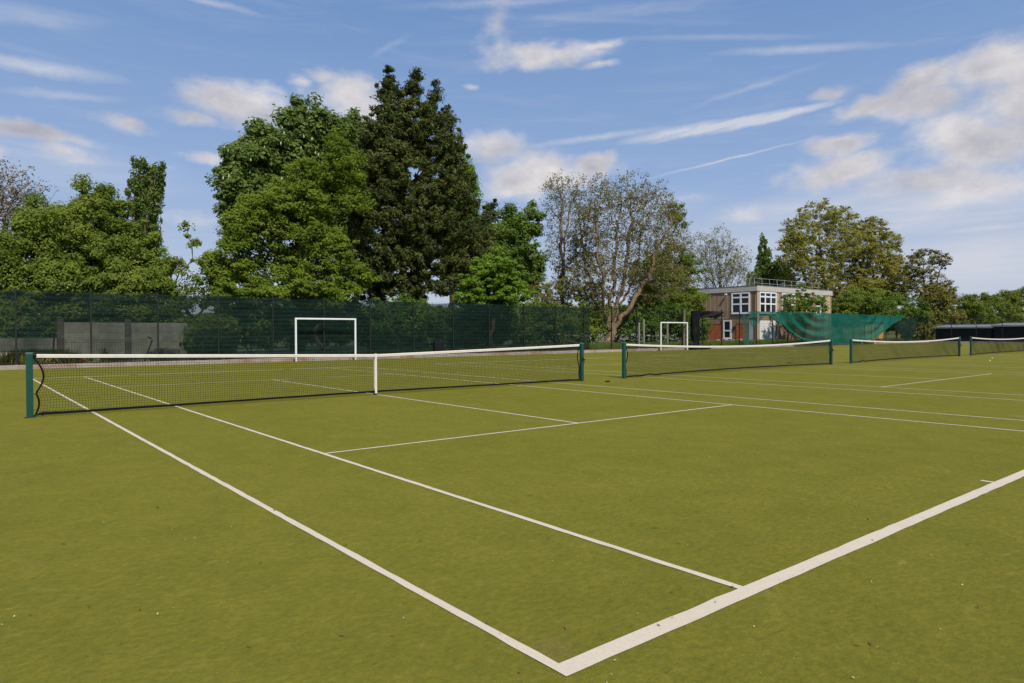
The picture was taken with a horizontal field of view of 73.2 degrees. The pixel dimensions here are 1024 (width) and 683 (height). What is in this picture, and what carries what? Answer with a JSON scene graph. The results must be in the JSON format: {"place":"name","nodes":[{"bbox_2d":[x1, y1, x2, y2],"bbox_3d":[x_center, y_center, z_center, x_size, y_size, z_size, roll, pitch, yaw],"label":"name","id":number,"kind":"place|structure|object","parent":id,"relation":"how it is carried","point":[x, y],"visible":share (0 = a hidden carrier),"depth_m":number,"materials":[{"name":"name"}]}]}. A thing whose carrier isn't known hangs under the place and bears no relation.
{"place":"outdoors","nodes":[
{"label":"outdoors","id":0,"kind":"place"},
{"bbox_2d":[0,349,563,364],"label":"long grass","id":1,"kind":"structure","parent":0,"point":[95,360],"depth_m":31.50,"materials":[{"name":"green plant"}]},
{"bbox_2d":[1,372,1019,682],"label":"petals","id":2,"kind":"object","parent":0,"point":[605,574],"visible":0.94,"depth_m":5.28,"materials":[{"name":"white plant"}]},
{"bbox_2d":[87,334,935,362],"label":"grass verge","id":3,"kind":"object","parent":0,"point":[885,336],"depth_m":52.77,"materials":[{"name":"green plant"}]},
{"bbox_2d":[0,156,58,239],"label":"sparse tree","id":4,"kind":"object","parent":3,"relation":"on","point":[16,197],"visible":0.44,"depth_m":41.64,"materials":[{"name":"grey plant"}]},
{"bbox_2d":[0,191,95,292],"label":"leafy tree","id":5,"kind":"object","parent":3,"relation":"on","point":[29,232],"visible":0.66,"depth_m":32.14,"materials":[{"name":"green plant"}]},
{"bbox_2d":[0,352,108,364],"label":"weeds","id":6,"kind":"object","parent":3,"relation":"on","point":[10,358],"visible":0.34,"depth_m":27.31,"materials":[{"name":"green plant"}]},
{"bbox_2d":[0,268,124,293],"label":"hawthorn","id":7,"kind":"object","parent":3,"relation":"on","point":[96,283],"visible":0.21,"depth_m":31.60,"materials":[{"name":"green plant"}]},
{"bbox_2d":[9,172,131,276],"bbox_3d":[-22.072,-3.832,34.804,5.319,9.586,4.508,0,1,-15],"label":"leafy tree","id":8,"kind":"object","parent":3,"relation":"on","point":[79,229],"visible":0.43,"depth_m":34.34,"materials":[{"name":"green plant"}]},
{"bbox_2d":[70,180,172,288],"bbox_3d":[-20.879,-3.801,37.194,4.938,9.437,5.063,0,1,-11],"label":"leafy tree","id":9,"kind":"object","parent":3,"relation":"on","point":[131,241],"visible":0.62,"depth_m":36.23,"materials":[{"name":"green plant"}]},
{"bbox_2d":[83,264,186,295],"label":"hawthorn","id":10,"kind":"object","parent":3,"relation":"on","point":[137,281],"visible":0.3,"depth_m":35.00,"materials":[{"name":"green plant"}]},
{"bbox_2d":[122,155,166,260],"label":"poplar","id":11,"kind":"object","parent":3,"relation":"on","point":[147,186],"visible":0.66,"depth_m":51.78,"materials":[{"name":"green plant"}]},
{"bbox_2d":[161,220,218,296],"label":"young tree","id":12,"kind":"object","parent":3,"relation":"on","point":[170,268],"visible":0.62,"depth_m":37.02,"materials":[{"name":"green plant"}]},
{"bbox_2d":[192,124,376,293],"bbox_3d":[-13.430,-6.358,41.786,10.867,14.401,5.518,-1,1,-39],"label":"maple","id":13,"kind":"object","parent":3,"relation":"on","point":[276,214],"visible":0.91,"depth_m":41.10,"materials":[{"name":"green plant"}]},
{"bbox_2d":[204,92,378,249],"bbox_3d":[-15.361,-8.831,50.723,13.358,19.228,7.641,-1,1,-39],"label":"horse chestnut","id":14,"kind":"object","parent":3,"relation":"on","point":[258,155],"visible":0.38,"depth_m":48.14,"materials":[{"name":"green plant"}]},
{"bbox_2d":[209,231,384,301],"bbox_3d":[-11.555,-2.673,37.723,9.617,7.131,3.428,-1,1,-39],"label":"hedge","id":15,"kind":"object","parent":3,"relation":"on","point":[299,289],"visible":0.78,"depth_m":38.02,"materials":[{"name":"green plant"}]},
{"bbox_2d":[305,279,360,301],"bbox_3d":[-11.220,-1.471,41.074,6.896,4.540,5.252,0,1,0],"label":"shrub","id":16,"kind":"object","parent":3,"relation":"on","point":[355,300],"depth_m":40.35,"materials":[{"name":"green plant"}]},
{"bbox_2d":[373,293,428,303],"bbox_3d":[-7.052,-1.247,43.971,7.279,4.036,5.718,0,1,-5],"label":"shrub","id":17,"kind":"object","parent":3,"relation":"on","point":[404,298],"visible":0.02,"depth_m":44.00,"materials":[{"name":"green plant"}]},
{"bbox_2d":[342,64,502,300],"bbox_3d":[-6.205,-9.453,50.134,13.538,20.273,7.682,0,1,-23],"label":"conifer","id":18,"kind":"object","parent":3,"relation":"on","point":[413,241],"visible":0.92,"depth_m":48.00,"materials":[{"name":"green plant"}]},
{"bbox_2d":[436,151,483,302],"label":"bright tree","id":19,"kind":"object","parent":3,"relation":"on","point":[474,183],"visible":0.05,"depth_m":65.12,"materials":[{"name":"green plant"}]},
{"bbox_2d":[453,293,493,303],"bbox_3d":[-2.276,-1.419,47.395,6.757,4.255,5.778,0,1,-19],"label":"shrub","id":20,"kind":"object","parent":3,"relation":"on","point":[457,300],"visible":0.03,"depth_m":46.87,"materials":[{"name":"green plant"}]},
{"bbox_2d":[451,245,537,304],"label":"sycamore","id":21,"kind":"object","parent":3,"relation":"on","point":[490,273],"visible":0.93,"depth_m":43.73,"materials":[{"name":"green plant"}]},
{"bbox_2d":[479,199,552,304],"bbox_3d":[-0.289,-5.968,59.256,7.973,13.061,5.030,-1,1,-39],"label":"leafy tree","id":22,"kind":"object","parent":3,"relation":"on","point":[512,226],"visible":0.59,"depth_m":58.64,"materials":[{"name":"green plant"}]},
{"bbox_2d":[525,298,565,306],"bbox_3d":[1.862,-1.357,52.322,6.742,4.172,5.919,-1,1,-39],"label":"shrub","id":23,"kind":"object","parent":3,"relation":"on","point":[536,302],"visible":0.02,"depth_m":52.54,"materials":[{"name":"green plant"}]},
{"bbox_2d":[537,168,586,306],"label":"sparse tree","id":24,"kind":"object","parent":3,"relation":"on","point":[561,232],"visible":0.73,"depth_m":61.00,"materials":[{"name":"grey plant"}]},
{"bbox_2d":[524,224,615,313],"bbox_3d":[4.966,-4.893,59.703,10.549,10.830,5.346,-1,1,-39],"label":"ash","id":25,"kind":"object","parent":3,"relation":"on","point":[548,297],"visible":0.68,"depth_m":59.32,"materials":[{"name":"green plant"}]},
{"bbox_2d":[573,297,613,342],"bbox_3d":[6.061,-1.616,57.669,4.680,4.286,4.174,0,1,-16],"label":"shrub","id":26,"kind":"object","parent":3,"relation":"on","point":[593,326],"visible":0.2,"depth_m":57.41,"materials":[{"name":"green plant"}]},
{"bbox_2d":[564,168,698,346],"bbox_3d":[10.405,-7.155,59.835,14.092,15.524,8.823,0,1,-18],"label":"ash","id":27,"kind":"object","parent":3,"relation":"on","point":[585,214],"visible":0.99,"depth_m":58.50,"materials":[{"name":"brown plant"}]},
{"bbox_2d":[602,305,666,343],"bbox_3d":[10.816,-1.368,61.642,6.383,3.892,5.182,-1,1,-39],"label":"shrub","id":28,"kind":"object","parent":3,"relation":"on","point":[631,332],"visible":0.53,"depth_m":60.39,"materials":[{"name":"green plant"}]},
{"bbox_2d":[590,333,680,344],"bbox_3d":[8.283,-0.091,55.015,15.614,1.240,4.787,-1,1,-39],"label":"cow parsley","id":29,"kind":"object","parent":3,"relation":"on","point":[637,340],"visible":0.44,"depth_m":55.46,"materials":[{"name":"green plant"}]},
{"bbox_2d":[638,323,639,348],"bbox_3d":[9.668,-0.462,52.494,0.100,2.000,0.100,-1,1,-39],"label":"timber stake","id":30,"kind":"object","parent":3,"relation":"on","point":[639,334],"visible":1,"depth_m":52.46,"materials":[{"name":"grey wood"}]},
{"bbox_2d":[641,301,689,342],"bbox_3d":[14.787,-1.692,66.104,5.964,4.361,5.568,0,1,2],"label":"shrub","id":31,"kind":"object","parent":3,"relation":"on","point":[671,307],"visible":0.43,"depth_m":64.79,"materials":[{"name":"green plant"}]},
{"bbox_2d":[626,200,711,318],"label":"leafy tree","id":32,"kind":"object","parent":3,"relation":"on","point":[693,297],"visible":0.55,"depth_m":68.85,"materials":[{"name":"green plant"}]},
{"bbox_2d":[685,306,713,341],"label":"shrub","id":33,"kind":"object","parent":3,"relation":"on","point":[706,324],"visible":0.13,"depth_m":71.19,"materials":[{"name":"green plant"}]},
{"bbox_2d":[684,222,760,287],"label":"sparse tree","id":34,"kind":"object","parent":3,"relation":"on","point":[724,271],"visible":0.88,"depth_m":101.34,"materials":[{"name":"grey plant"}]},
{"bbox_2d":[665,278,832,340],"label":"flat roofed building","id":35,"kind":"structure","parent":3,"relation":"on","point":[732,301],"depth_m":77.42,"materials":[{"name":"brick"}]},
{"bbox_2d":[708,324,720,340],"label":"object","id":36,"kind":"structure","parent":35,"relation":"in","point":[715,326],"depth_m":79.11,"materials":[{"name":"wood"}]},
{"bbox_2d":[723,320,731,338],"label":"window","id":37,"kind":"structure","parent":35,"relation":"in","point":[728,322],"depth_m":77.81,"materials":[{"name":"white glass"}]},
{"bbox_2d":[731,292,749,313],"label":"window","id":38,"kind":"structure","parent":35,"relation":"in","point":[739,301],"depth_m":76.52,"materials":[{"name":"white glass"}]},
{"bbox_2d":[736,323,748,339],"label":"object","id":39,"kind":"structure","parent":35,"relation":"in","point":[737,325],"depth_m":76.58,"materials":[{"name":"wood"}]},
{"bbox_2d":[749,322,753,339],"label":"door","id":40,"kind":"structure","parent":35,"relation":"in","point":[750,336],"depth_m":75.60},
{"bbox_2d":[759,321,774,339],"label":"garage door","id":41,"kind":"structure","parent":35,"relation":"in","point":[761,325],"depth_m":76.04,"materials":[{"name":"metal"}]},
{"bbox_2d":[759,292,776,311],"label":"window","id":42,"kind":"structure","parent":35,"relation":"in","point":[767,300],"depth_m":76.32,"materials":[{"name":"white glass"}]},
{"bbox_2d":[782,293,794,312],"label":"window","id":43,"kind":"structure","parent":35,"relation":"in","point":[783,294],"depth_m":78.73,"materials":[{"name":"white glass"}]},
{"bbox_2d":[745,232,796,286],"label":"poplar","id":44,"kind":"object","parent":3,"relation":"on","point":[766,268],"visible":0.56,"depth_m":123.98,"materials":[{"name":"green plant"}]},
{"bbox_2d":[776,284,830,327],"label":"young tree","id":45,"kind":"object","parent":3,"relation":"on","point":[803,304],"visible":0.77,"depth_m":74.02,"materials":[{"name":"green plant"}]},
{"bbox_2d":[774,197,875,297],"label":"plane tree","id":46,"kind":"object","parent":3,"relation":"on","point":[798,243],"visible":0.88,"depth_m":113.16,"materials":[{"name":"green plant"}]},
{"bbox_2d":[831,285,903,314],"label":"shrub","id":47,"kind":"object","parent":3,"relation":"on","point":[849,302],"visible":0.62,"depth_m":90.00,"materials":[{"name":"green plant"}]},
{"bbox_2d":[832,216,910,310],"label":"plane tree","id":48,"kind":"object","parent":3,"relation":"on","point":[876,247],"visible":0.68,"depth_m":119.37,"materials":[{"name":"green plant"}]},
{"bbox_2d":[872,296,932,337],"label":"shrub","id":49,"kind":"object","parent":3,"relation":"on","point":[909,310],"visible":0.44,"depth_m":89.45,"materials":[{"name":"green plant"}]},
{"bbox_2d":[897,248,962,310],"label":"oak","id":50,"kind":"object","parent":3,"relation":"on","point":[919,274],"visible":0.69,"depth_m":114.52,"materials":[{"name":"green plant"}]},
{"bbox_2d":[893,283,969,340],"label":"shrub","id":51,"kind":"object","parent":3,"relation":"on","point":[941,300],"visible":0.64,"depth_m":93.79,"materials":[{"name":"green plant"}]},
{"bbox_2d":[949,292,1001,324],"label":"distant tree","id":52,"kind":"object","parent":3,"relation":"on","point":[971,304],"visible":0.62,"depth_m":144.21,"materials":[{"name":"green plant"}]},
{"bbox_2d":[974,290,1023,326],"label":"distant tree","id":53,"kind":"object","parent":3,"relation":"on","point":[1004,306],"visible":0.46,"depth_m":154.42,"materials":[{"name":"green plant"}]},
{"bbox_2d":[998,286,1023,321],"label":"distant tree","id":54,"kind":"object","parent":3,"relation":"on","point":[1020,292],"visible":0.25,"depth_m":166.41,"materials":[{"name":"green plant"}]},
{"bbox_2d":[0,343,1023,682],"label":"turf","id":55,"kind":"structure","parent":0,"point":[120,557],"depth_m":5.06,"materials":[{"name":"green plant"}]},
{"bbox_2d":[24,343,584,417],"bbox_3d":[-2.989,0.653,15.445,12.990,1.075,0.207,-1,1,-39],"label":"tennis net","id":56,"kind":"object","parent":55,"relation":"on","point":[30,356],"visible":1,"depth_m":13.90,"materials":[{"name":"black fabric"}]},
{"bbox_2d":[293,318,355,360],"bbox_3d":[-9.313,-0.108,34.492,3.260,2.122,0.230,-1,1,-39],"label":"goal frame","id":57,"kind":"object","parent":55,"relation":"on","point":[354,358],"visible":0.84,"depth_m":34.40,"materials":[{"name":"white paint"}]},
{"bbox_2d":[0,341,1023,369],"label":"kerb","id":58,"kind":"structure","parent":55,"relation":"on","point":[10,367],"depth_m":34.23,"materials":[{"name":"concrete"}]},
{"bbox_2d":[16,344,796,364],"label":"dead leaves","id":59,"kind":"object","parent":58,"relation":"on","point":[292,357],"visible":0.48,"depth_m":31.55,"materials":[{"name":"brown plant"}]},
{"bbox_2d":[0,288,927,364],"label":"fence","id":60,"kind":"object","parent":58,"relation":"on","point":[257,331],"visible":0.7,"depth_m":36.38,"materials":[{"name":"green metal"}]},
{"bbox_2d":[0,290,589,359],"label":"windbreak screen","id":61,"kind":"object","parent":60,"relation":"attached to","point":[240,325],"visible":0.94,"depth_m":32.56,"materials":[{"name":"green fabric"}]},
{"bbox_2d":[433,341,443,350],"bbox_3d":[-4.132,0.258,39.016,0.680,0.560,0.205,-1,1,-39],"label":"utility box","id":62,"kind":"object","parent":60,"relation":"attached to","point":[438,345],"visible":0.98,"depth_m":38.88,"materials":[{"name":"black plastic"}]},
{"bbox_2d":[435,342,443,349],"bbox_3d":[-4.074,0.263,38.945,0.600,0.450,0.022,-1,1,-39],"label":"box door","id":63,"kind":"structure","parent":62,"relation":"in","point":[438,345],"depth_m":38.91,"materials":[{"name":"black plastic"}]},
{"bbox_2d":[683,310,684,345],"bbox_3d":[13.279,-0.961,53.186,0.199,3.000,0.195,-1,1,-39],"label":"timber pole","id":64,"kind":"object","parent":58,"relation":"on","point":[683,328],"visible":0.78,"depth_m":53.10,"materials":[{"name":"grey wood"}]},
{"bbox_2d":[742,314,748,344],"bbox_3d":[19.858,-0.978,58.521,1.100,2.746,0.141,-1,1,-39],"label":"loose netting","id":65,"kind":"object","parent":58,"relation":"on","point":[745,334],"visible":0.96,"depth_m":58.49,"materials":[{"name":"teal fabric"}]},
{"bbox_2d":[928,315,1023,341],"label":"fence","id":66,"kind":"object","parent":58,"relation":"on","point":[998,323],"visible":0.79,"depth_m":79.65,"materials":[{"name":"black metal"}]},
{"bbox_2d":[33,367,1023,675],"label":"court lines","id":67,"kind":"object","parent":55,"relation":"on","point":[637,637],"visible":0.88,"depth_m":4.11,"materials":[{"name":"white paint"}]},
{"bbox_2d":[658,322,687,350],"bbox_3d":[12.177,-0.403,51.991,3.290,2.122,0.230,-1,1,-39],"label":"goal frame","id":68,"kind":"object","parent":55,"relation":"on","point":[661,332],"visible":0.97,"depth_m":51.01,"materials":[{"name":"white paint"}]},
{"bbox_2d":[688,310,724,348],"bbox_3d":[15.461,-0.923,54.680,4.631,3.034,0.478,-1,1,-39],"label":"netting bundle","id":69,"kind":"object","parent":55,"relation":"on","point":[696,316],"visible":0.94,"depth_m":53.59,"materials":[{"name":"black fabric"}]},
{"bbox_2d":[622,339,833,378],"bbox_3d":[8.347,0.497,24.676,12.990,1.075,0.207,-1,1,-39],"label":"tennis net","id":70,"kind":"object","parent":55,"relation":"on","point":[663,366],"visible":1,"depth_m":23.66,"materials":[{"name":"black fabric"}]},
{"bbox_2d":[444,358,1017,399],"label":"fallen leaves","id":71,"kind":"object","parent":55,"relation":"on","point":[792,372],"visible":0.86,"depth_m":20.84,"materials":[{"name":"brown plant"}]},
{"bbox_2d":[666,352,1015,367],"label":"court lines","id":72,"kind":"object","parent":55,"relation":"on","point":[856,362],"visible":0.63,"depth_m":34.60,"materials":[{"name":"white paint"}]},
{"bbox_2d":[849,337,960,362],"bbox_3d":[19.684,0.342,33.907,12.990,1.075,0.207,-1,1,-39],"label":"tennis net","id":73,"kind":"object","parent":55,"relation":"on","point":[867,359],"visible":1,"depth_m":33.26,"materials":[{"name":"black fabric"}]},
{"bbox_2d":[970,337,1023,355],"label":"tennis net","id":74,"kind":"object","parent":55,"relation":"on","point":[992,344],"visible":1,"depth_m":41.50,"materials":[{"name":"black fabric"}]},
{"bbox_2d":[0,0,1023,309],"label":"sky","id":75,"kind":"structure","parent":0,"point":[909,114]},
{"bbox_2d":[3,371,1021,678],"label":"dead leaves","id":76,"kind":"object","parent":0,"point":[497,463],"visible":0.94,"depth_m":4.48,"materials":[{"name":"brown plant"}]},
{"bbox_2d":[564,339,822,349],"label":"long grass","id":77,"kind":"structure","parent":0,"point":[593,346],"depth_m":58.11,"materials":[{"name":"green plant"}]},
{"bbox_2d":[732,337,921,343],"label":"long grass","id":78,"kind":"structure","parent":0,"point":[890,339],"depth_m":77.38,"materials":[{"name":"green plant"}]},
{"bbox_2d":[752,311,904,343],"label":"teal netting","id":79,"kind":"object","parent":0,"point":[836,328],"visible":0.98,"depth_m":67.28,"materials":[{"name":"teal fabric"}]},
{"bbox_2d":[748,312,763,326],"bbox_3d":[21.018,-1.875,59.338,2.650,1.320,0.144,-1,1,-39],"label":"loose netting","id":80,"kind":"object","parent":79,"relation":"attached to","point":[755,319],"visible":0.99,"depth_m":59.20,"materials":[{"name":"teal fabric"}]},
{"bbox_2d":[893,317,917,340],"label":"loose netting","id":81,"kind":"object","parent":79,"relation":"attached to","point":[905,329],"visible":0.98,"depth_m":79.00,"materials":[{"name":"teal fabric"}]},
{"bbox_2d":[991,323,1023,341],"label":"black shed","id":82,"kind":"structure","parent":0,"point":[1012,332],"depth_m":81.38,"materials":[{"name":"grey wood"}]},
{"label":"ground","id":83,"kind":"structure","parent":0,"visible":0},
{"bbox_2d":[523,301,1003,337],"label":"distant wood","id":84,"kind":"object","parent":83,"relation":"on","point":[885,332],"depth_m":154.80,"materials":[{"name":"green plant"}]},
{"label":"grass bank","id":85,"kind":"structure","parent":0,"visible":0},
{"bbox_2d":[933,324,993,341],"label":"black shed","id":86,"kind":"structure","parent":85,"relation":"on","point":[940,330],"depth_m":85.14,"materials":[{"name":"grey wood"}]}
]}

